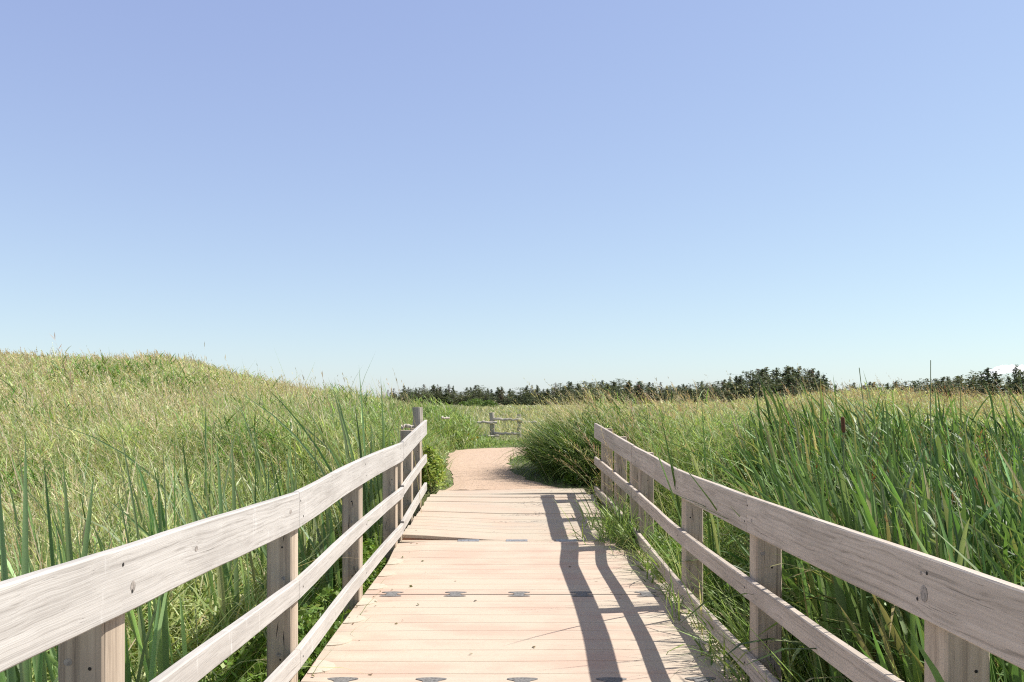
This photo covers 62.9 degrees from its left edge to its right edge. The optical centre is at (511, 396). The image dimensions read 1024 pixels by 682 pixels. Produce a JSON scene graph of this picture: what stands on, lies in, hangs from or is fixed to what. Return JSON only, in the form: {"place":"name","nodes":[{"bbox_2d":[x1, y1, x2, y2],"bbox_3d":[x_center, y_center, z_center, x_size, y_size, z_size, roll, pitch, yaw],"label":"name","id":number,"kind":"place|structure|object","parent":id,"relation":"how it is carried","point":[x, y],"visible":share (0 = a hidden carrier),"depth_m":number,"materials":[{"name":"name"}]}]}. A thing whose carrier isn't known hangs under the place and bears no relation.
{"place":"outdoors","nodes":[
{"label":"outdoors","id":0,"kind":"place"},
{"bbox_2d":[11,398,783,681],"bbox_3d":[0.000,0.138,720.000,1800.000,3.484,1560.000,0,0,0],"label":"ground","id":1,"kind":"structure","parent":0,"point":[428,492],"depth_m":13.63,"materials":[{"name":"green plant"}]},
{"bbox_2d":[0,493,42,681],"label":"cattail","id":2,"kind":"object","parent":1,"relation":"on","point":[11,674],"visible":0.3,"depth_m":2.95,"materials":[{"name":"green plant"}]},
{"bbox_2d":[5,462,72,681],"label":"cattail","id":3,"kind":"object","parent":1,"relation":"on","point":[69,554],"visible":0.28,"depth_m":3.27,"materials":[{"name":"green plant"}]},
{"bbox_2d":[3,431,94,681],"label":"cattail","id":4,"kind":"object","parent":1,"relation":"on","point":[26,568],"visible":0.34,"depth_m":3.04,"materials":[{"name":"green plant"}]},
{"bbox_2d":[47,477,166,681],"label":"cattail","id":5,"kind":"object","parent":1,"relation":"on","point":[156,636],"visible":0.37,"depth_m":3.77,"materials":[{"name":"green plant"}]},
{"bbox_2d":[81,467,171,681],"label":"cattail","id":6,"kind":"object","parent":1,"relation":"on","point":[163,664],"visible":0.31,"depth_m":4.02,"materials":[{"name":"green plant"}]},
{"bbox_2d":[29,410,225,520],"bbox_3d":[-3.727,0.944,8.328,1.765,1.932,0.988,0,0,0],"label":"cattail","id":7,"kind":"object","parent":1,"relation":"on","point":[186,470],"visible":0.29,"depth_m":8.14,"materials":[{"name":"green plant"}]},
{"bbox_2d":[103,433,244,674],"bbox_3d":[-2.146,1.065,5.800,0.850,1.691,1.381,0,0,0],"label":"cattail","id":8,"kind":"object","parent":1,"relation":"on","point":[226,568],"visible":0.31,"depth_m":5.47,"materials":[{"name":"green plant"}]},
{"bbox_2d":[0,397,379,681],"bbox_3d":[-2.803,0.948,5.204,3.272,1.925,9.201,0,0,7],"label":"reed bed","id":9,"kind":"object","parent":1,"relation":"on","point":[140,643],"visible":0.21,"depth_m":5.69,"materials":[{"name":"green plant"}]},
{"bbox_2d":[0,348,430,405],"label":"dune grass","id":10,"kind":"structure","parent":1,"relation":"on","point":[170,365],"depth_m":35.49,"materials":[{"name":"green plant"}]},
{"bbox_2d":[0,333,438,681],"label":"meadow grass","id":11,"kind":"structure","parent":1,"relation":"on","point":[45,440],"depth_m":10.38,"materials":[{"name":"green plant"}]},
{"bbox_2d":[180,455,305,634],"bbox_3d":[-2.055,1.161,6.421,1.154,1.499,0.519,0,0,24],"label":"cattail","id":12,"kind":"object","parent":1,"relation":"on","point":[265,554],"visible":0.11,"depth_m":6.25,"materials":[{"name":"green plant"}]},
{"bbox_2d":[2,356,495,486],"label":"bank grass","id":13,"kind":"structure","parent":1,"relation":"on","point":[451,430],"depth_m":17.35,"materials":[{"name":"green plant"}]},
{"bbox_2d":[132,486,416,681],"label":"weeds","id":14,"kind":"object","parent":1,"relation":"on","point":[310,618],"visible":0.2,"depth_m":5.59,"materials":[{"name":"green plant"}]},
{"bbox_2d":[190,372,372,538],"bbox_3d":[-1.977,0.780,8.120,1.715,2.233,2.576,0,0,-35],"label":"cattail","id":15,"kind":"object","parent":1,"relation":"on","point":[365,491],"visible":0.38,"depth_m":8.60,"materials":[{"name":"green plant"}]},
{"bbox_2d":[299,470,340,603],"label":"cattail","id":16,"kind":"object","parent":1,"relation":"on","point":[327,544],"visible":0.42,"depth_m":7.21,"materials":[{"name":"green plant"}]},
{"bbox_2d":[268,387,384,548],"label":"cattail","id":17,"kind":"object","parent":1,"relation":"on","point":[379,492],"visible":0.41,"depth_m":8.96,"materials":[{"name":"green plant"}]},
{"bbox_2d":[333,532,385,593],"bbox_3d":[-1.469,1.559,7.732,0.576,0.681,1.843,0,0,0],"label":"leafy weed","id":18,"kind":"object","parent":1,"relation":"on","point":[368,549],"visible":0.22,"depth_m":7.75,"materials":[{"name":"green plant"}]},
{"bbox_2d":[339,423,399,535],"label":"cattail","id":19,"kind":"object","parent":1,"relation":"on","point":[374,524],"visible":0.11,"depth_m":9.50,"materials":[{"name":"green plant"}]},
{"bbox_2d":[397,392,423,403],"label":"spruce tree","id":20,"kind":"object","parent":1,"relation":"on","point":[411,397],"visible":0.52,"depth_m":139.91,"materials":[{"name":"green plant"}]},
{"bbox_2d":[412,407,422,486],"bbox_3d":[-1.332,0.821,11.748,0.165,1.359,0.159,0,0,0],"label":"fence post","id":21,"kind":"object","parent":1,"relation":"on","point":[418,415],"visible":0.26,"depth_m":11.69,"materials":[{"name":"grey wood"}]},
{"bbox_2d":[401,424,413,429],"bbox_3d":[-1.451,0.414,11.618,0.180,0.085,0.082,0,0,-12],"label":"log rail","id":22,"kind":"object","parent":21,"relation":"attached to","point":[407,426],"visible":0.97,"depth_m":11.60,"materials":[{"name":"grey wood"}]},
{"bbox_2d":[414,390,434,402],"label":"spruce tree","id":23,"kind":"object","parent":1,"relation":"on","point":[423,393],"visible":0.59,"depth_m":140.70,"materials":[{"name":"green plant"}]},
{"bbox_2d":[422,444,447,490],"bbox_3d":[-1.215,1.019,11.997,0.614,0.702,0.872,0,0,0],"label":"leafy weed","id":24,"kind":"object","parent":1,"relation":"on","point":[433,464],"visible":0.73,"depth_m":11.85,"materials":[{"name":"green plant"}]},
{"bbox_2d":[430,388,444,404],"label":"spruce tree","id":25,"kind":"object","parent":1,"relation":"on","point":[436,395],"visible":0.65,"depth_m":141.13,"materials":[{"name":"green plant"}]},
{"bbox_2d":[441,388,457,404],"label":"spruce tree","id":26,"kind":"object","parent":1,"relation":"on","point":[448,400],"visible":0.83,"depth_m":142.65,"materials":[{"name":"green plant"}]},
{"bbox_2d":[452,391,472,403],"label":"spruce tree","id":27,"kind":"object","parent":1,"relation":"on","point":[464,396],"visible":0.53,"depth_m":141.48,"materials":[{"name":"green plant"}]},
{"bbox_2d":[457,390,487,402],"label":"spruce tree","id":28,"kind":"object","parent":1,"relation":"on","point":[471,396],"visible":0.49,"depth_m":140.18,"materials":[{"name":"green plant"}]},
{"bbox_2d":[464,398,484,405],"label":"shrub","id":29,"kind":"object","parent":1,"relation":"on","point":[474,403],"visible":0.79,"depth_m":111.61,"materials":[{"name":"green plant"}]},
{"bbox_2d":[479,391,496,400],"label":"spruce tree","id":30,"kind":"object","parent":1,"relation":"on","point":[484,396],"visible":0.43,"depth_m":140.86,"materials":[{"name":"green plant"}]},
{"bbox_2d":[481,399,497,406],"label":"shrub","id":31,"kind":"object","parent":1,"relation":"on","point":[491,402],"visible":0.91,"depth_m":107.67,"materials":[{"name":"green plant"}]},
{"bbox_2d":[489,412,494,437],"bbox_3d":[-0.608,0.990,26.002,0.211,1.029,0.164,0,0,0],"label":"log post","id":32,"kind":"object","parent":1,"relation":"on","point":[492,426],"visible":0.68,"depth_m":25.93,"materials":[{"name":"grey wood"}]},
{"bbox_2d":[477,421,496,423],"bbox_3d":[-0.783,0.781,25.895,0.644,0.110,0.114,0,0,0],"label":"log rail","id":33,"kind":"object","parent":32,"relation":"attached to","point":[488,422],"visible":0.84,"depth_m":25.86,"materials":[{"name":"grey wood"}]},
{"bbox_2d":[494,432,519,434],"bbox_3d":[-0.149,1.132,25.946,0.828,0.101,0.106,0,0,0],"label":"log rail","id":34,"kind":"object","parent":32,"relation":"attached to","point":[499,433],"visible":0.83,"depth_m":25.92,"materials":[{"name":"grey wood"}]},
{"bbox_2d":[493,418,522,420],"bbox_3d":[-0.116,0.699,25.972,0.929,0.122,0.106,0,0,0],"label":"log rail","id":35,"kind":"object","parent":32,"relation":"attached to","point":[505,419],"visible":0.88,"depth_m":25.94,"materials":[{"name":"grey wood"}]},
{"bbox_2d":[498,390,506,403],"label":"spruce tree","id":36,"kind":"object","parent":1,"relation":"on","point":[499,396],"visible":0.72,"depth_m":138.66,"materials":[{"name":"green plant"}]},
{"bbox_2d":[400,488,615,542],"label":"wooden ramp","id":37,"kind":"structure","parent":1,"relation":"on","point":[524,515],"depth_m":9.98,"materials":[{"name":"brown wood"}]},
{"bbox_2d":[398,420,426,542],"bbox_3d":[-1.238,0.975,10.123,0.178,1.331,2.415,0,0,0],"label":"wooden railing","id":38,"kind":"object","parent":37,"relation":"attached to","point":[409,473],"visible":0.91,"depth_m":9.93,"materials":[{"name":"grey wood"}]},
{"bbox_2d":[594,423,642,532],"bbox_3d":[1.279,0.996,10.102,0.182,1.288,2.413,0,0,-4],"label":"wooden railing","id":39,"kind":"object","parent":37,"relation":"attached to","point":[620,446],"visible":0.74,"depth_m":9.97,"materials":[{"name":"brown wood"}]},
{"bbox_2d":[501,391,516,403],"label":"spruce tree","id":40,"kind":"object","parent":1,"relation":"on","point":[506,397],"visible":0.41,"depth_m":142.84,"materials":[{"name":"green plant"}]},
{"bbox_2d":[510,391,531,403],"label":"spruce tree","id":41,"kind":"object","parent":1,"relation":"on","point":[518,396],"visible":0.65,"depth_m":141.04,"materials":[{"name":"green plant"}]},
{"bbox_2d":[301,542,747,681],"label":"floating boardwalk","id":42,"kind":"structure","parent":1,"relation":"on","point":[578,620],"depth_m":5.92,"materials":[{"name":"beige wood"}]},
{"bbox_2d":[0,442,403,681],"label":"wooden railing","id":43,"kind":"object","parent":42,"relation":"attached to","point":[75,610],"visible":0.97,"depth_m":3.19,"materials":[{"name":"brown wood"}]},
{"bbox_2d":[312,542,612,675],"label":"leaf litter","id":44,"kind":"object","parent":42,"relation":"on","point":[418,604],"visible":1,"depth_m":6.53,"materials":[{"name":"brown plant"}]},
{"bbox_2d":[632,446,1023,681],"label":"wooden railing","id":45,"kind":"object","parent":42,"relation":"attached to","point":[972,618],"visible":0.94,"depth_m":3.40,"materials":[{"name":"brown wood"}]},
{"bbox_2d":[526,396,541,404],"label":"spruce tree","id":46,"kind":"object","parent":1,"relation":"on","point":[534,400],"visible":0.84,"depth_m":130.51,"materials":[{"name":"green plant"}]},
{"bbox_2d":[530,389,544,402],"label":"spruce tree","id":47,"kind":"object","parent":1,"relation":"on","point":[538,394],"visible":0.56,"depth_m":144.52,"materials":[{"name":"green plant"}]},
{"bbox_2d":[375,435,703,496],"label":"verge grass","id":48,"kind":"structure","parent":1,"relation":"on","point":[495,443],"depth_m":20.63,"materials":[{"name":"green plant"}]},
{"bbox_2d":[554,387,575,400],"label":"spruce tree","id":49,"kind":"object","parent":1,"relation":"on","point":[562,394],"visible":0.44,"depth_m":139.15,"materials":[{"name":"green plant"}]},
{"bbox_2d":[559,467,591,485],"bbox_3d":[0.971,1.199,12.431,0.554,0.322,0.506,0,0,0],"label":"leafy weed","id":50,"kind":"object","parent":1,"relation":"on","point":[569,476],"visible":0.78,"depth_m":12.38,"materials":[{"name":"green plant"}]},
{"bbox_2d":[452,404,706,440],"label":"field grass","id":51,"kind":"structure","parent":1,"relation":"on","point":[484,410],"depth_m":57.64,"materials":[{"name":"green plant"}]},
{"bbox_2d":[486,378,680,487],"bbox_3d":[1.291,0.635,14.440,3.845,1.957,5.882,0,0,0],"label":"grass tussock","id":52,"kind":"object","parent":1,"relation":"on","point":[540,442],"depth_m":13.09,"materials":[{"name":"green plant"}]},
{"bbox_2d":[577,389,604,403],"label":"spruce tree","id":53,"kind":"object","parent":1,"relation":"on","point":[596,394],"visible":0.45,"depth_m":132.28,"materials":[{"name":"green plant"}]},
{"bbox_2d":[590,384,616,400],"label":"spruce tree","id":54,"kind":"object","parent":1,"relation":"on","point":[602,389],"visible":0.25,"depth_m":139.85,"materials":[{"name":"green plant"}]},
{"bbox_2d":[591,462,629,499],"bbox_3d":[1.436,1.117,11.399,0.695,0.565,0.900,0,0,0],"label":"leafy weed","id":55,"kind":"object","parent":1,"relation":"on","point":[598,481],"visible":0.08,"depth_m":11.35,"materials":[{"name":"green plant"}]},
{"bbox_2d":[607,389,626,403],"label":"spruce tree","id":56,"kind":"object","parent":1,"relation":"on","point":[619,392],"visible":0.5,"depth_m":130.61,"materials":[{"name":"green plant"}]},
{"bbox_2d":[622,389,635,404],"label":"spruce tree","id":57,"kind":"object","parent":1,"relation":"on","point":[627,394],"visible":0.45,"depth_m":128.40,"materials":[{"name":"green plant"}]},
{"bbox_2d":[623,383,659,400],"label":"spruce tree","id":58,"kind":"object","parent":1,"relation":"on","point":[645,389],"visible":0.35,"depth_m":141.24,"materials":[{"name":"green plant"}]},
{"bbox_2d":[645,386,666,402],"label":"spruce tree","id":59,"kind":"object","parent":1,"relation":"on","point":[656,391],"visible":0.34,"depth_m":142.70,"materials":[{"name":"green plant"}]},
{"bbox_2d":[662,387,682,402],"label":"spruce tree","id":60,"kind":"object","parent":1,"relation":"on","point":[665,395],"visible":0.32,"depth_m":138.91,"materials":[{"name":"green plant"}]},
{"bbox_2d":[683,384,719,398],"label":"spruce tree","id":61,"kind":"object","parent":1,"relation":"on","point":[700,391],"visible":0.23,"depth_m":139.03,"materials":[{"name":"green plant"}]},
{"bbox_2d":[638,398,787,620],"bbox_3d":[1.536,0.922,6.593,0.681,1.976,2.129,0,0,43],"label":"cattail","id":62,"kind":"object","parent":1,"relation":"on","point":[713,529],"visible":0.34,"depth_m":6.53,"materials":[{"name":"green plant"}]},
{"bbox_2d":[698,387,735,405],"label":"spruce tree","id":63,"kind":"object","parent":1,"relation":"on","point":[720,395],"visible":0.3,"depth_m":77.93,"materials":[{"name":"green plant"}]},
{"bbox_2d":[712,384,733,404],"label":"spruce tree","id":64,"kind":"object","parent":1,"relation":"on","point":[728,394],"visible":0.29,"depth_m":84.32,"materials":[{"name":"green plant"}]},
{"bbox_2d":[554,453,919,681],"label":"weeds","id":65,"kind":"object","parent":1,"relation":"on","point":[658,542],"visible":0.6,"depth_m":6.32,"materials":[{"name":"green plant"}]},
{"bbox_2d":[715,371,772,396],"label":"spruce tree","id":66,"kind":"object","parent":1,"relation":"on","point":[731,387],"visible":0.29,"depth_m":88.79,"materials":[{"name":"green plant"}]},
{"bbox_2d":[666,394,823,652],"bbox_3d":[1.420,0.920,5.439,1.130,1.979,0.495,0,0,-12],"label":"cattail","id":67,"kind":"object","parent":1,"relation":"on","point":[822,484],"visible":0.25,"depth_m":5.33,"materials":[{"name":"green plant"}]},
{"bbox_2d":[655,417,845,615],"bbox_3d":[1.453,1.012,5.149,1.321,1.797,0.994,0,0,0],"label":"cattail","id":68,"kind":"object","parent":1,"relation":"on","point":[843,428],"visible":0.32,"depth_m":5.19,"materials":[{"name":"green plant"}]},
{"bbox_2d":[740,380,760,401],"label":"spruce tree","id":69,"kind":"object","parent":1,"relation":"on","point":[753,388],"visible":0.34,"depth_m":77.95,"materials":[{"name":"green plant"}]},
{"bbox_2d":[724,374,777,399],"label":"spruce tree","id":70,"kind":"object","parent":1,"relation":"on","point":[745,391],"visible":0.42,"depth_m":78.91,"materials":[{"name":"green plant"}]},
{"bbox_2d":[749,369,771,387],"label":"spruce tree","id":71,"kind":"object","parent":1,"relation":"on","point":[762,372],"visible":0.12,"depth_m":89.83,"materials":[{"name":"green plant"}]},
{"bbox_2d":[632,390,895,538],"bbox_3d":[1.454,0.925,4.658,1.168,1.970,1.310,0,0,-41],"label":"cattail","id":72,"kind":"object","parent":1,"relation":"on","point":[890,475],"visible":0.27,"depth_m":4.58,"materials":[{"name":"green plant"}]},
{"bbox_2d":[764,378,795,394],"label":"spruce tree","id":73,"kind":"object","parent":1,"relation":"on","point":[778,382],"visible":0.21,"depth_m":80.51,"materials":[{"name":"green plant"}]},
{"bbox_2d":[537,363,1023,639],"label":"meadow grass","id":74,"kind":"structure","parent":1,"relation":"on","point":[715,420],"depth_m":11.76,"materials":[{"name":"green plant"}]},
{"bbox_2d":[758,369,804,386],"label":"spruce tree","id":75,"kind":"object","parent":1,"relation":"on","point":[772,370],"visible":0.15,"depth_m":90.96,"materials":[{"name":"green plant"}]},
{"bbox_2d":[763,384,811,400],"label":"spruce tree","id":76,"kind":"object","parent":1,"relation":"on","point":[796,393],"visible":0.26,"depth_m":71.23,"materials":[{"name":"green plant"}]},
{"bbox_2d":[771,374,809,395],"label":"spruce tree","id":77,"kind":"object","parent":1,"relation":"on","point":[787,384],"visible":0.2,"depth_m":80.05,"materials":[{"name":"green plant"}]},
{"bbox_2d":[780,367,800,388],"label":"spruce tree","id":78,"kind":"object","parent":1,"relation":"on","point":[787,370],"visible":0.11,"depth_m":92.62,"materials":[{"name":"green plant"}]},
{"bbox_2d":[762,372,833,396],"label":"spruce tree","id":79,"kind":"object","parent":1,"relation":"on","point":[779,386],"visible":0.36,"depth_m":78.79,"materials":[{"name":"green plant"}]},
{"bbox_2d":[793,368,829,382],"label":"spruce tree","id":80,"kind":"object","parent":1,"relation":"on","point":[807,376],"visible":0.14,"depth_m":93.35,"materials":[{"name":"green plant"}]},
{"bbox_2d":[806,377,822,391],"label":"spruce tree","id":81,"kind":"object","parent":1,"relation":"on","point":[812,385],"visible":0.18,"depth_m":81.08,"materials":[{"name":"green plant"}]},
{"bbox_2d":[665,371,1023,681],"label":"reed bed","id":82,"kind":"object","parent":1,"relation":"on","point":[966,501],"visible":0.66,"depth_m":4.89,"materials":[{"name":"green plant"}]},
{"bbox_2d":[859,368,879,533],"bbox_3d":[1.950,0.863,4.398,0.255,2.035,0.055,0,0,0],"label":"rush stalk","id":83,"kind":"object","parent":1,"relation":"on","point":[873,478],"visible":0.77,"depth_m":4.40,"materials":[{"name":"green plant"}]},
{"bbox_2d":[908,378,944,392],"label":"spruce tree","id":84,"kind":"object","parent":1,"relation":"on","point":[926,379],"visible":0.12,"depth_m":91.80,"materials":[{"name":"green plant"}]},
{"bbox_2d":[837,403,1023,585],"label":"cattail","id":85,"kind":"object","parent":1,"relation":"on","point":[913,504],"visible":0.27,"depth_m":4.21,"materials":[{"name":"green plant"}]},
{"bbox_2d":[930,360,930,528],"bbox_3d":[2.303,0.839,4.599,0.010,2.082,0.010,0,0,-27],"label":"rush stalk","id":86,"kind":"object","parent":1,"relation":"on","point":[930,431],"visible":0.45,"depth_m":4.60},
{"bbox_2d":[906,381,958,398],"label":"spruce tree","id":87,"kind":"object","parent":1,"relation":"on","point":[946,385],"visible":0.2,"depth_m":79.29,"materials":[{"name":"green plant"}]},
{"bbox_2d":[922,377,950,395],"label":"spruce tree","id":88,"kind":"object","parent":1,"relation":"on","point":[942,379],"visible":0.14,"depth_m":86.43,"materials":[{"name":"green plant"}]},
{"bbox_2d":[926,380,973,397],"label":"spruce tree","id":89,"kind":"object","parent":1,"relation":"on","point":[949,386],"visible":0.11,"depth_m":80.66,"materials":[{"name":"green plant"}]},
{"bbox_2d":[935,378,967,394],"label":"spruce tree","id":90,"kind":"object","parent":1,"relation":"on","point":[957,383],"visible":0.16,"depth_m":82.35,"materials":[{"name":"green plant"}]},
{"bbox_2d":[948,372,1008,398],"bbox_3d":[34.158,-0.125,60.903,4.787,3.433,5.880,0,0,-27],"label":"spruce tree","id":91,"kind":"object","parent":1,"relation":"on","point":[974,383],"visible":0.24,"depth_m":60.59,"materials":[{"name":"green plant"}]},
{"bbox_2d":[955,382,1013,396],"bbox_3d":[31.790,0.269,56.058,4.556,2.548,3.604,0,0,7],"label":"spruce tree","id":92,"kind":"object","parent":1,"relation":"on","point":[980,387],"visible":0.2,"depth_m":56.08,"materials":[{"name":"green plant"}]},
{"bbox_2d":[963,369,1008,388],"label":"spruce tree","id":93,"kind":"object","parent":1,"relation":"on","point":[965,380],"visible":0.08,"depth_m":89.52,"materials":[{"name":"green plant"}]},
{"bbox_2d":[977,367,998,395],"bbox_3d":[34.172,-0.248,60.009,3.530,3.832,2.994,0,0,39],"label":"spruce tree","id":94,"kind":"object","parent":1,"relation":"on","point":[987,376],"visible":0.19,"depth_m":59.96,"materials":[{"name":"green plant"}]},
{"bbox_2d":[983,384,999,397],"bbox_3d":[31.844,0.427,55.819,2.932,2.536,2.877,0,0,-22],"label":"spruce tree","id":95,"kind":"object","parent":1,"relation":"on","point":[992,387],"visible":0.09,"depth_m":55.66,"materials":[{"name":"green plant"}]},
{"bbox_2d":[981,371,1008,396],"bbox_3d":[34.383,-0.127,59.781,3.566,3.601,3.608,0,0,31],"label":"spruce tree","id":96,"kind":"object","parent":1,"relation":"on","point":[994,375],"visible":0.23,"depth_m":59.47,"materials":[{"name":"green plant"}]},
{"bbox_2d":[997,377,1023,394],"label":"spruce tree","id":97,"kind":"object","parent":1,"relation":"on","point":[1012,385],"visible":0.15,"depth_m":56.12,"materials":[{"name":"green plant"}]},
{"bbox_2d":[1004,364,1023,396],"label":"spruce tree","id":98,"kind":"object","parent":1,"relation":"on","point":[1014,375],"visible":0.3,"depth_m":56.96,"materials":[{"name":"green plant"}]},
{"bbox_2d":[1005,369,1023,398],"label":"spruce tree","id":99,"kind":"object","parent":1,"relation":"on","point":[1021,374],"visible":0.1,"depth_m":58.03,"materials":[{"name":"green plant"}]},
{"bbox_2d":[1008,382,1023,396],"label":"spruce tree","id":100,"kind":"object","parent":1,"relation":"on","point":[1016,387],"visible":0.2,"depth_m":52.35,"materials":[{"name":"green plant"}]},
{"bbox_2d":[446,447,562,489],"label":"path","id":101,"kind":"structure","parent":0,"point":[476,469],"depth_m":14.32,"materials":[{"name":"beige sand"}]},
{"bbox_2d":[0,0,1023,397],"label":"sky","id":102,"kind":"structure","parent":0,"point":[460,194],"materials":[{"name":"blue"}]},
{"bbox_2d":[979,364,1023,376],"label":"cloud","id":103,"kind":"structure","parent":0,"point":[1005,369],"depth_m":5972.49,"materials":[{"name":"white"}]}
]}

